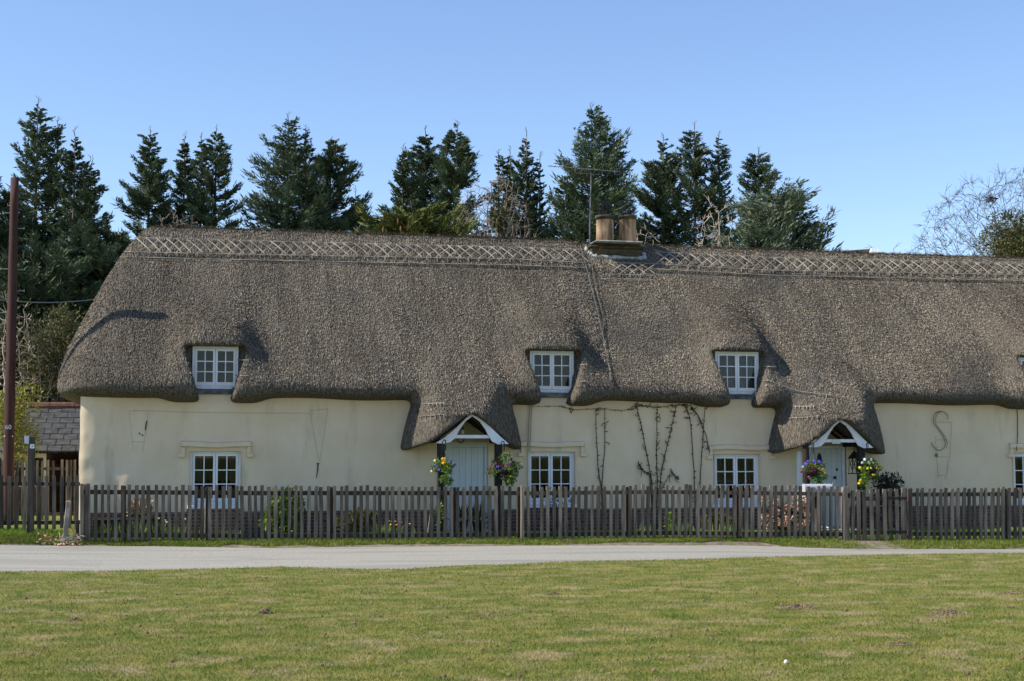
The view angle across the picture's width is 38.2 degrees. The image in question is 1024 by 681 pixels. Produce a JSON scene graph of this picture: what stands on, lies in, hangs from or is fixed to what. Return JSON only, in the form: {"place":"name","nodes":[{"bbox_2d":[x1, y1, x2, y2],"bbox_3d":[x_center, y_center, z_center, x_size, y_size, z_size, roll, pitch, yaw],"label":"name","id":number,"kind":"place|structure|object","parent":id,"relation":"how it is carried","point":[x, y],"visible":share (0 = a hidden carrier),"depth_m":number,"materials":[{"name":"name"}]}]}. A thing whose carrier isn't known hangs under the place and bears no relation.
{"place":"outdoors","nodes":[
{"label":"outdoors","id":0,"kind":"place"},
{"bbox_2d":[0,299,93,302],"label":"overhead wire","id":1,"kind":"object","parent":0,"point":[50,302],"visible":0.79,"depth_m":35.83,"materials":[{"name":"grey metal"}]},
{"bbox_2d":[0,552,1023,680],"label":"lawn","id":2,"kind":"structure","parent":0,"point":[353,610],"depth_m":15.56,"materials":[{"name":"green plant"}]},
{"bbox_2d":[256,607,273,613],"bbox_3d":[-2.635,2.889,15.770,0.199,0.087,0.105,1,-5,-13],"label":"molehill","id":3,"kind":"object","parent":2,"relation":"on","point":[265,610],"visible":0.91,"depth_m":15.74,"materials":[{"name":"soil"}]},
{"bbox_2d":[468,613,510,615],"bbox_3d":[-0.235,2.860,15.421,0.476,0.046,0.158,1,-5,-13],"label":"soil patch","id":4,"kind":"object","parent":2,"relation":"on","point":[495,614],"visible":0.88,"depth_m":15.39,"materials":[{"name":"brown soil"}]},
{"bbox_2d":[10,575,1023,678],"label":"dirt crumbs","id":5,"kind":"object","parent":2,"relation":"on","point":[617,659],"visible":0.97,"depth_m":13.35,"materials":[{"name":"soil"}]},
{"bbox_2d":[772,603,818,608],"bbox_3d":[3.110,2.918,16.241,0.570,0.079,0.220,1,-5,-13],"label":"molehill","id":6,"kind":"object","parent":2,"relation":"on","point":[797,606],"visible":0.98,"depth_m":16.20,"materials":[{"name":"soil"}]},
{"bbox_2d":[885,641,919,645],"bbox_3d":[3.437,2.665,13.015,0.345,0.051,0.157,1,-5,-13],"label":"soil patch","id":7,"kind":"object","parent":2,"relation":"on","point":[897,643],"visible":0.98,"depth_m":12.98,"materials":[{"name":"brown soil"}]},
{"bbox_2d":[925,608,971,615],"bbox_3d":[4.624,2.881,15.675,0.575,0.084,0.232,1,-5,-13],"label":"molehill","id":8,"kind":"object","parent":2,"relation":"on","point":[945,612],"visible":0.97,"depth_m":15.63,"materials":[{"name":"soil"}]},
{"bbox_2d":[0,545,1023,571],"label":"road","id":9,"kind":"structure","parent":0,"point":[13,558],"depth_m":25.93,"materials":[{"name":"grey asphalt"}]},
{"bbox_2d":[0,532,1023,548],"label":"verge","id":10,"kind":"structure","parent":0,"point":[875,544],"depth_m":29.52,"materials":[{"name":"green plant"}]},
{"bbox_2d":[37,532,82,545],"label":"fallen leaves","id":11,"kind":"object","parent":10,"relation":"on","point":[50,541],"visible":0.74,"depth_m":27.53,"materials":[{"name":"brown plant"}]},
{"bbox_2d":[62,501,70,540],"bbox_3d":[-8.344,3.378,27.709,0.147,0.755,0.060,1,-5,-13],"label":"leaning stake","id":12,"kind":"object","parent":10,"relation":"on","point":[66,518],"visible":1,"depth_m":27.68,"materials":[{"name":"grey wood"}]},
{"bbox_2d":[516,484,842,539],"bbox_3d":[3.634,3.566,30.509,7.257,1.218,0.239,1,-5,-13],"label":"picket fence","id":13,"kind":"object","parent":10,"relation":"on","point":[737,493],"visible":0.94,"depth_m":30.42,"materials":[{"name":"brown wood"}]},
{"bbox_2d":[841,487,849,540],"bbox_3d":[7.046,3.720,31.277,0.150,1.251,0.160,1,-5,-13],"label":"gate post","id":14,"kind":"object","parent":10,"relation":"on","point":[845,513],"visible":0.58,"depth_m":31.22,"materials":[{"name":"grey wood"}]},
{"bbox_2d":[907,488,911,540],"bbox_3d":[8.454,3.774,31.583,0.132,1.229,0.191,1,-5,-13],"label":"gate post","id":15,"kind":"object","parent":10,"relation":"on","point":[909,514],"visible":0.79,"depth_m":31.53,"materials":[{"name":"brown wood"}]},
{"bbox_2d":[848,488,906,540],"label":"garden gate","id":16,"kind":"structure","parent":15,"relation":"attached to","point":[898,531],"depth_m":31.41,"materials":[{"name":"brown wood"}]},
{"bbox_2d":[0,526,1023,541],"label":"garden grass","id":17,"kind":"structure","parent":0,"point":[21,530],"depth_m":29.72,"materials":[{"name":"green plant"}]},
{"bbox_2d":[0,516,1023,539],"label":"garden","id":18,"kind":"object","parent":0,"point":[72,530],"visible":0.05,"depth_m":32.94,"materials":[{"name":"green plant"}]},
{"bbox_2d":[0,177,24,524],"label":"telegraph pole","id":19,"kind":"object","parent":18,"relation":"on","point":[9,425],"visible":0.98,"depth_m":31.27,"materials":[{"name":"brown wood"}]},
{"bbox_2d":[0,176,25,329],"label":"conifer","id":20,"kind":"object","parent":18,"relation":"on","point":[3,231],"visible":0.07,"depth_m":53.41,"materials":[{"name":"green plant"}]},
{"bbox_2d":[0,187,37,261],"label":"conifer","id":21,"kind":"object","parent":18,"relation":"on","point":[4,204],"visible":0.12,"depth_m":54.33,"materials":[{"name":"green plant"}]},
{"bbox_2d":[0,292,41,452],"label":"bare shrub","id":22,"kind":"object","parent":18,"relation":"on","point":[3,349],"visible":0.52,"depth_m":39.16,"materials":[{"name":"plant"}]},
{"bbox_2d":[0,378,48,475],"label":"shrub","id":23,"kind":"object","parent":18,"relation":"on","point":[20,411],"visible":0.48,"depth_m":33.68,"materials":[{"name":"green plant"}]},
{"bbox_2d":[24,433,34,533],"bbox_3d":[-9.050,2.747,27.753,0.163,2.036,0.338,0,-4,-4],"label":"footpath post","id":24,"kind":"object","parent":18,"relation":"on","point":[29,440],"visible":0.86,"depth_m":27.80,"materials":[{"name":"brown wood"}]},
{"bbox_2d":[0,459,75,520],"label":"picket fence","id":25,"kind":"object","parent":18,"relation":"on","point":[42,468],"visible":0.59,"depth_m":31.76,"materials":[{"name":"brown wood"}]},
{"bbox_2d":[0,95,76,273],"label":"conifer","id":26,"kind":"object","parent":18,"relation":"on","point":[49,193],"visible":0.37,"depth_m":55.73,"materials":[{"name":"green plant"}]},
{"bbox_2d":[0,402,79,511],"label":"outbuilding","id":27,"kind":"structure","parent":18,"relation":"on","point":[59,428],"depth_m":37.54,"materials":[{"name":"stone"}]},
{"bbox_2d":[14,454,46,486],"bbox_3d":[-11.905,3.173,36.217,0.960,0.807,0.240,1,-5,-13],"label":"window","id":28,"kind":"structure","parent":27,"relation":"in","point":[41,457],"depth_m":36.24,"materials":[{"name":"beige paint"}]},
{"bbox_2d":[0,475,79,530],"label":"picket fence","id":29,"kind":"object","parent":18,"relation":"on","point":[39,484],"visible":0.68,"depth_m":28.57,"materials":[{"name":"brown wood"}]},
{"bbox_2d":[16,321,64,401],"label":"stem shrub","id":30,"kind":"object","parent":18,"relation":"on","point":[40,370],"visible":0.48,"depth_m":41.36,"materials":[{"name":"plant"}]},
{"bbox_2d":[0,302,86,401],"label":"hedge","id":31,"kind":"object","parent":18,"relation":"on","point":[24,328],"visible":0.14,"depth_m":46.61,"materials":[{"name":"green plant"}]},
{"bbox_2d":[0,249,87,401],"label":"conifer","id":32,"kind":"object","parent":18,"relation":"on","point":[28,279],"visible":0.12,"depth_m":49.09,"materials":[{"name":"green plant"}]},
{"bbox_2d":[16,303,78,401],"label":"shrub","id":33,"kind":"object","parent":18,"relation":"on","point":[61,342],"visible":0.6,"depth_m":42.01,"materials":[{"name":"green plant"}]},
{"bbox_2d":[0,228,104,350],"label":"conifer","id":34,"kind":"object","parent":18,"relation":"on","point":[42,256],"visible":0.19,"depth_m":50.46,"materials":[{"name":"green plant"}]},
{"bbox_2d":[56,533,84,542],"bbox_3d":[-8.288,3.747,27.762,0.548,0.303,0.620,1,-5,-13],"label":"brushwood","id":35,"kind":"object","parent":18,"relation":"on","point":[74,538],"visible":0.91,"depth_m":27.65,"materials":[{"name":"brown wood"}]},
{"bbox_2d":[75,520,79,536],"bbox_3d":[-8.191,3.546,27.886,0.075,0.326,0.060,1,-5,-13],"label":"wooden peg","id":36,"kind":"object","parent":18,"relation":"on","point":[78,527],"visible":1,"depth_m":27.86,"materials":[{"name":"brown wood"}]},
{"bbox_2d":[46,127,113,266],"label":"conifer","id":37,"kind":"object","parent":18,"relation":"on","point":[69,157],"visible":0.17,"depth_m":53.24,"materials":[{"name":"green plant"}]},
{"bbox_2d":[57,155,119,317],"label":"conifer","id":38,"kind":"object","parent":18,"relation":"on","point":[89,197],"visible":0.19,"depth_m":52.69,"materials":[{"name":"green plant"}]},
{"bbox_2d":[50,218,132,321],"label":"conifer","id":39,"kind":"object","parent":18,"relation":"on","point":[106,260],"visible":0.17,"depth_m":51.66,"materials":[{"name":"green plant"}]},
{"bbox_2d":[98,521,138,538],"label":"daffodil clump","id":40,"kind":"object","parent":18,"relation":"on","point":[119,528],"visible":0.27,"depth_m":29.02,"materials":[{"name":"green plant"}]},
{"bbox_2d":[92,518,160,532],"bbox_3d":[-7.882,3.829,30.251,1.365,0.370,0.440,1,-5,-13],"label":"stone trough","id":41,"kind":"object","parent":18,"relation":"on","point":[119,521],"visible":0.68,"depth_m":30.09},
{"bbox_2d":[126,495,154,518],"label":"dry grass tuft","id":42,"kind":"object","parent":41,"relation":"in","point":[139,508],"visible":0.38,"depth_m":30.20,"materials":[{"name":"beige plant"}]},
{"bbox_2d":[126,517,165,532],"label":"daffodil clump","id":43,"kind":"object","parent":18,"relation":"on","point":[139,531],"visible":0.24,"depth_m":29.19,"materials":[{"name":"green plant"}]},
{"bbox_2d":[110,129,183,263],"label":"conifer","id":44,"kind":"object","parent":18,"relation":"on","point":[148,192],"visible":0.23,"depth_m":57.60,"materials":[{"name":"green plant"}]},
{"bbox_2d":[152,518,191,532],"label":"daffodil clump","id":45,"kind":"object","parent":18,"relation":"on","point":[166,531],"visible":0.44,"depth_m":29.21,"materials":[{"name":"green plant"}]},
{"bbox_2d":[156,207,197,227],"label":"bare tree","id":46,"kind":"object","parent":18,"relation":"on","point":[173,218],"visible":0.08,"depth_m":46.06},
{"bbox_2d":[160,131,198,226],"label":"conifer","id":47,"kind":"object","parent":18,"relation":"on","point":[183,168],"visible":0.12,"depth_m":58.98,"materials":[{"name":"green plant"}]},
{"bbox_2d":[177,126,248,228],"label":"conifer","id":48,"kind":"object","parent":18,"relation":"on","point":[199,196],"visible":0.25,"depth_m":58.20,"materials":[{"name":"green plant"}]},
{"bbox_2d":[257,484,306,533],"bbox_3d":[-4.771,3.589,30.799,1.069,1.187,0.826,1,-5,-13],"label":"leafy shrub","id":49,"kind":"object","parent":18,"relation":"on","point":[285,513],"visible":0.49,"depth_m":30.64,"materials":[{"name":"green plant"}]},
{"bbox_2d":[232,111,337,231],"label":"conifer","id":50,"kind":"object","parent":18,"relation":"on","point":[274,212],"visible":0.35,"depth_m":58.68,"materials":[{"name":"green plant"}]},
{"bbox_2d":[80,483,515,541],"bbox_3d":[-4.151,3.424,29.309,8.424,1.233,1.430,1,-5,-13],"label":"picket fence","id":51,"kind":"object","parent":18,"relation":"on","point":[453,493],"visible":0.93,"depth_m":28.66,"materials":[{"name":"brown wood"}]},
{"bbox_2d":[295,136,373,232],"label":"conifer","id":52,"kind":"object","parent":18,"relation":"on","point":[348,219],"visible":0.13,"depth_m":60.08,"materials":[{"name":"green plant"}]},
{"bbox_2d":[343,186,371,232],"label":"conifer","id":53,"kind":"object","parent":18,"relation":"on","point":[355,199],"depth_m":61.67,"materials":[{"name":"green plant"}]},
{"bbox_2d":[336,507,382,532],"bbox_3d":[-3.221,3.780,31.002,1.065,0.632,0.534,1,-5,-13],"label":"wallflower clump","id":54,"kind":"object","parent":18,"relation":"on","point":[357,519],"visible":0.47,"depth_m":30.90,"materials":[{"name":"green plant"}]},
{"bbox_2d":[388,145,424,219],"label":"conifer","id":55,"kind":"object","parent":18,"relation":"on","point":[407,195],"visible":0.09,"depth_m":60.02,"materials":[{"name":"green plant"}]},
{"bbox_2d":[350,197,483,235],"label":"golden spruce","id":56,"kind":"object","parent":18,"relation":"on","point":[420,222],"visible":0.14,"depth_m":43.42,"materials":[{"name":"green plant"}]},
{"bbox_2d":[391,125,453,223],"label":"conifer","id":57,"kind":"object","parent":18,"relation":"on","point":[421,163],"visible":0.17,"depth_m":61.19,"materials":[{"name":"green plant"}]},
{"bbox_2d":[434,501,443,526],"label":"box plant","id":58,"kind":"object","parent":18,"relation":"on","point":[441,510],"visible":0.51,"depth_m":30.95,"materials":[{"name":"green plant"}]},
{"bbox_2d":[429,119,488,235],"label":"conifer","id":59,"kind":"object","parent":18,"relation":"on","point":[453,181],"visible":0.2,"depth_m":60.20,"materials":[{"name":"green plant"}]},
{"bbox_2d":[453,175,542,238],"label":"bare tree","id":60,"kind":"object","parent":18,"relation":"on","point":[489,218],"visible":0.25,"depth_m":49.40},
{"bbox_2d":[488,204,507,237],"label":"ivy clump","id":61,"kind":"object","parent":60,"relation":"attached to","point":[493,215],"visible":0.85,"depth_m":49.11,"materials":[{"name":"green plant"}]},
{"bbox_2d":[480,146,520,237],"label":"conifer","id":62,"kind":"object","parent":18,"relation":"on","point":[504,173],"visible":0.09,"depth_m":63.11,"materials":[{"name":"green plant"}]},
{"bbox_2d":[502,127,554,238],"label":"conifer","id":63,"kind":"object","parent":18,"relation":"on","point":[530,187],"visible":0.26,"depth_m":62.26,"materials":[{"name":"green plant"}]},
{"bbox_2d":[56,200,1023,533],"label":"thatched cottage","id":64,"kind":"structure","parent":18,"relation":"on","point":[396,360],"depth_m":33.59,"materials":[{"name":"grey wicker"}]},
{"bbox_2d":[187,451,240,508],"bbox_3d":[-6.295,2.955,31.369,1.149,1.211,0.315,1,-5,-13],"label":"window","id":65,"kind":"structure","parent":64,"relation":"in","point":[197,465],"depth_m":31.38,"materials":[{"name":"white paint"}]},
{"bbox_2d":[192,346,237,393],"bbox_3d":[-6.321,0.640,31.497,1.153,1.019,0.255,1,-5,-13],"label":"window","id":66,"kind":"structure","parent":64,"relation":"in","point":[199,361],"depth_m":31.44,"materials":[{"name":"white paint"}]},
{"bbox_2d":[430,440,455,485],"bbox_3d":[-1.470,2.571,31.057,0.573,0.985,0.496,-2,-5,21],"label":"hanging basket","id":67,"kind":"object","parent":64,"relation":"hanging from","point":[443,467],"visible":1,"depth_m":30.95,"materials":[{"name":"green plant"}]},
{"bbox_2d":[447,504,473,532],"bbox_3d":[-1.098,3.815,31.624,0.640,0.778,0.531,1,-5,-13],"label":"plant pot","id":68,"kind":"object","parent":64,"relation":"on","point":[460,520],"visible":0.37,"depth_m":31.55,"materials":[{"name":"black metal"}]},
{"bbox_2d":[447,448,483,529],"bbox_3d":[-1.031,3.263,32.549,0.827,1.807,0.055,1,-5,-13],"label":"door","id":69,"kind":"structure","parent":64,"relation":"in","point":[468,471],"depth_m":32.55,"materials":[{"name":"paint"}]},
{"bbox_2d":[466,500,487,531],"bbox_3d":[-0.737,3.812,31.697,0.719,0.883,0.536,-1,-5,18],"label":"plant pot","id":70,"kind":"object","parent":64,"relation":"on","point":[473,514],"visible":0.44,"depth_m":31.62,"materials":[{"name":"black metal"}]},
{"bbox_2d":[485,441,523,486],"bbox_3d":[-0.191,2.622,31.375,0.855,0.988,0.612,1,-5,-13],"label":"hanging basket","id":71,"kind":"object","parent":64,"relation":"hanging from","point":[508,475],"visible":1,"depth_m":31.25,"materials":[{"name":"green plant"}]},
{"bbox_2d":[527,405,532,450],"bbox_3d":[0.457,1.893,32.823,0.255,1.123,0.080,1,-5,-13],"label":"cable","id":72,"kind":"object","parent":64,"relation":"attached to","point":[530,428],"visible":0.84,"depth_m":32.81,"materials":[{"name":"beige plastic"}]},
{"bbox_2d":[525,452,576,507],"bbox_3d":[0.850,3.103,33.011,1.185,1.245,0.314,1,-5,-13],"label":"window","id":73,"kind":"structure","parent":64,"relation":"in","point":[568,469],"depth_m":33.03,"materials":[{"name":"white paint"}]},
{"bbox_2d":[530,351,573,397],"bbox_3d":[0.878,0.759,33.154,1.209,1.049,0.253,1,-5,-13],"label":"window","id":74,"kind":"structure","parent":64,"relation":"in","point":[553,391],"depth_m":33.11,"materials":[{"name":"white paint"}]},
{"bbox_2d":[550,166,620,241],"bbox_3d":[1.795,-3.058,36.788,1.895,2.744,0.330,-2,-5,19],"label":"aerial","id":75,"kind":"object","parent":64,"relation":"attached to","point":[591,174],"visible":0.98,"depth_m":36.75,"materials":[{"name":"grey metal"}]},
{"bbox_2d":[532,404,641,508],"bbox_3d":[1.693,2.583,33.066,2.587,2.382,0.095,1,-5,-13],"label":"climbing plant","id":76,"kind":"object","parent":64,"relation":"attached to","point":[561,406],"visible":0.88,"depth_m":33.14,"materials":[{"name":"brown plant"}]},
{"bbox_2d":[586,262,603,347],"bbox_3d":[1.969,-0.869,34.541,0.360,2.287,2.642,0,-4,6],"label":"cable","id":77,"kind":"object","parent":64,"relation":"attached to","point":[600,306],"visible":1,"depth_m":34.80,"materials":[{"name":"black plastic"}]},
{"bbox_2d":[580,245,612,393],"bbox_3d":[1.981,-0.581,34.568,0.092,3.818,3.423,1,-5,-9],"label":"cable","id":78,"kind":"object","parent":64,"relation":"attached to","point":[599,321],"visible":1,"depth_m":34.42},
{"bbox_2d":[635,402,691,529],"bbox_3d":[3.434,2.905,33.458,1.370,3.086,0.107,1,-5,-13],"label":"climbing plant","id":79,"kind":"object","parent":64,"relation":"attached to","point":[656,467],"visible":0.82,"depth_m":33.43,"materials":[{"name":"brown plant"}]},
{"bbox_2d":[683,404,710,515],"bbox_3d":[4.238,2.730,33.653,0.693,2.577,0.081,1,-5,-13],"label":"climbing plant","id":80,"kind":"object","parent":64,"relation":"attached to","point":[703,432],"visible":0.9,"depth_m":33.69,"materials":[{"name":"brown plant"}]},
{"bbox_2d":[712,454,761,507],"bbox_3d":[5.121,3.222,33.991,1.204,1.224,0.314,1,-5,-13],"label":"window","id":81,"kind":"structure","parent":64,"relation":"in","point":[753,460],"depth_m":34.02,"materials":[{"name":"white paint"}]},
{"bbox_2d":[715,351,758,398],"bbox_3d":[5.174,0.807,34.138,1.261,1.096,0.238,1,-5,-13],"label":"window","id":82,"kind":"structure","parent":64,"relation":"in","point":[739,370],"depth_m":34.17,"materials":[{"name":"white paint"}]},
{"bbox_2d":[800,443,828,483],"bbox_3d":[6.678,2.811,32.930,0.726,1.056,0.508,1,-5,-13],"label":"hanging basket","id":83,"kind":"object","parent":64,"relation":"hanging from","point":[813,470],"visible":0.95,"depth_m":32.86,"materials":[{"name":"green plant"}]},
{"bbox_2d":[811,449,841,525],"bbox_3d":[7.321,3.417,34.439,0.786,1.794,0.117,1,-5,-13],"label":"door","id":84,"kind":"structure","parent":64,"relation":"in","point":[831,457],"depth_m":34.49,"materials":[{"name":"paint"}]},
{"bbox_2d":[847,448,856,473],"bbox_3d":[7.892,2.720,34.094,0.240,0.711,0.240,1,-5,-13],"label":"lantern","id":85,"kind":"object","parent":64,"relation":"hanging from","point":[853,455],"visible":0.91,"depth_m":34.03,"materials":[{"name":"black metal"}]},
{"bbox_2d":[857,442,883,490],"bbox_3d":[8.069,2.839,33.246,0.581,1.102,0.711,-2,-5,19],"label":"hanging basket","id":86,"kind":"object","parent":64,"relation":"hanging from","point":[868,469],"visible":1,"depth_m":33.15,"materials":[{"name":"green plant"}]},
{"bbox_2d":[931,411,951,478],"bbox_3d":[10.195,2.485,35.072,0.569,1.636,0.046,1,-5,-13],"label":"wire plant frame","id":87,"kind":"object","parent":64,"relation":"attached to","point":[936,454],"visible":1,"depth_m":35.07,"materials":[{"name":"grey metal"}]},
{"bbox_2d":[1012,452,1023,504],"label":"window","id":88,"kind":"structure","parent":64,"relation":"in","point":[1016,454],"depth_m":35.62,"materials":[{"name":"white paint"}]},
{"bbox_2d":[544,484,570,531],"bbox_3d":[0.975,3.630,31.993,0.768,1.058,0.511,1,-5,-13],"label":"rose bush","id":89,"kind":"object","parent":18,"relation":"on","point":[569,500],"visible":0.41,"depth_m":31.93,"materials":[{"name":"green plant"}]},
{"bbox_2d":[528,173,595,241],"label":"conifer","id":90,"kind":"object","parent":18,"relation":"on","point":[546,234],"visible":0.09,"depth_m":61.29,"materials":[{"name":"green plant"}]},
{"bbox_2d":[544,102,642,242],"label":"conifer","id":91,"kind":"object","parent":18,"relation":"on","point":[600,157],"visible":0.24,"depth_m":60.41,"materials":[{"name":"green plant"}]},
{"bbox_2d":[636,224,658,244],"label":"bare tree","id":92,"kind":"object","parent":18,"relation":"on","point":[644,235],"visible":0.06,"depth_m":47.55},
{"bbox_2d":[630,133,693,245],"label":"conifer","id":93,"kind":"object","parent":18,"relation":"on","point":[658,171],"visible":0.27,"depth_m":63.25,"materials":[{"name":"green plant"}]},
{"bbox_2d":[663,508,676,530],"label":"ivy plant","id":94,"kind":"object","parent":18,"relation":"on","point":[669,522],"visible":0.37,"depth_m":32.17,"materials":[{"name":"green plant"}]},
{"bbox_2d":[650,121,740,247],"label":"conifer","id":95,"kind":"object","parent":18,"relation":"on","point":[700,190],"visible":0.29,"depth_m":62.66,"materials":[{"name":"green plant"}]},
{"bbox_2d":[693,195,734,247],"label":"bare tree","id":96,"kind":"object","parent":18,"relation":"on","point":[716,224],"visible":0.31,"depth_m":49.16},
{"bbox_2d":[700,511,731,530],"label":"lavender clump","id":97,"kind":"object","parent":18,"relation":"on","point":[730,518],"visible":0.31,"depth_m":32.40,"materials":[{"name":"green plant"}]},
{"bbox_2d":[715,146,782,247],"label":"conifer","id":98,"kind":"object","parent":18,"relation":"on","point":[757,169],"visible":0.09,"depth_m":64.53,"materials":[{"name":"green plant"}]},
{"bbox_2d":[701,177,843,251],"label":"cypress","id":99,"kind":"object","parent":18,"relation":"on","point":[760,230],"visible":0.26,"depth_m":49.30,"materials":[{"name":"green plant"}]},
{"bbox_2d":[761,496,810,531],"bbox_3d":[5.926,3.787,32.606,1.428,0.908,1.016,1,-5,-13],"label":"hydrangea","id":100,"kind":"object","parent":18,"relation":"on","point":[785,514],"visible":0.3,"depth_m":32.40,"materials":[{"name":"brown plant"}]},
{"bbox_2d":[802,483,833,537],"bbox_3d":[6.533,3.625,31.590,0.651,1.186,0.227,1,-5,-13],"label":"mailbox","id":101,"kind":"object","parent":18,"relation":"on","point":[804,487],"visible":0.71,"depth_m":31.56,"materials":[{"name":"grey paint"}]},
{"bbox_2d":[868,472,904,528],"bbox_3d":[8.560,3.611,33.613,0.848,1.337,0.842,-3,-5,36],"label":"dark shrub","id":102,"kind":"object","parent":18,"relation":"on","point":[889,483],"visible":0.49,"depth_m":33.54,"materials":[{"name":"green plant"}]},
{"bbox_2d":[906,165,1023,256],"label":"bare tree","id":103,"kind":"object","parent":18,"relation":"on","point":[990,198],"visible":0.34,"depth_m":51.54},
{"bbox_2d":[911,487,1023,539],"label":"picket fence","id":104,"kind":"object","parent":18,"relation":"on","point":[1005,495],"visible":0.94,"depth_m":31.89,"materials":[{"name":"brown wood"}]},
{"bbox_2d":[972,207,1023,257],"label":"evergreen tree","id":105,"kind":"object","parent":18,"relation":"on","point":[1010,242],"visible":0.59,"depth_m":47.02,"materials":[{"name":"green plant"}]},
{"bbox_2d":[0,0,1023,261],"label":"sky","id":106,"kind":"structure","parent":0,"point":[882,105],"materials":[{"name":"blue"}]},
{"bbox_2d":[846,248,880,252],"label":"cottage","id":107,"kind":"structure","parent":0,"point":[871,250],"depth_m":67.83,"materials":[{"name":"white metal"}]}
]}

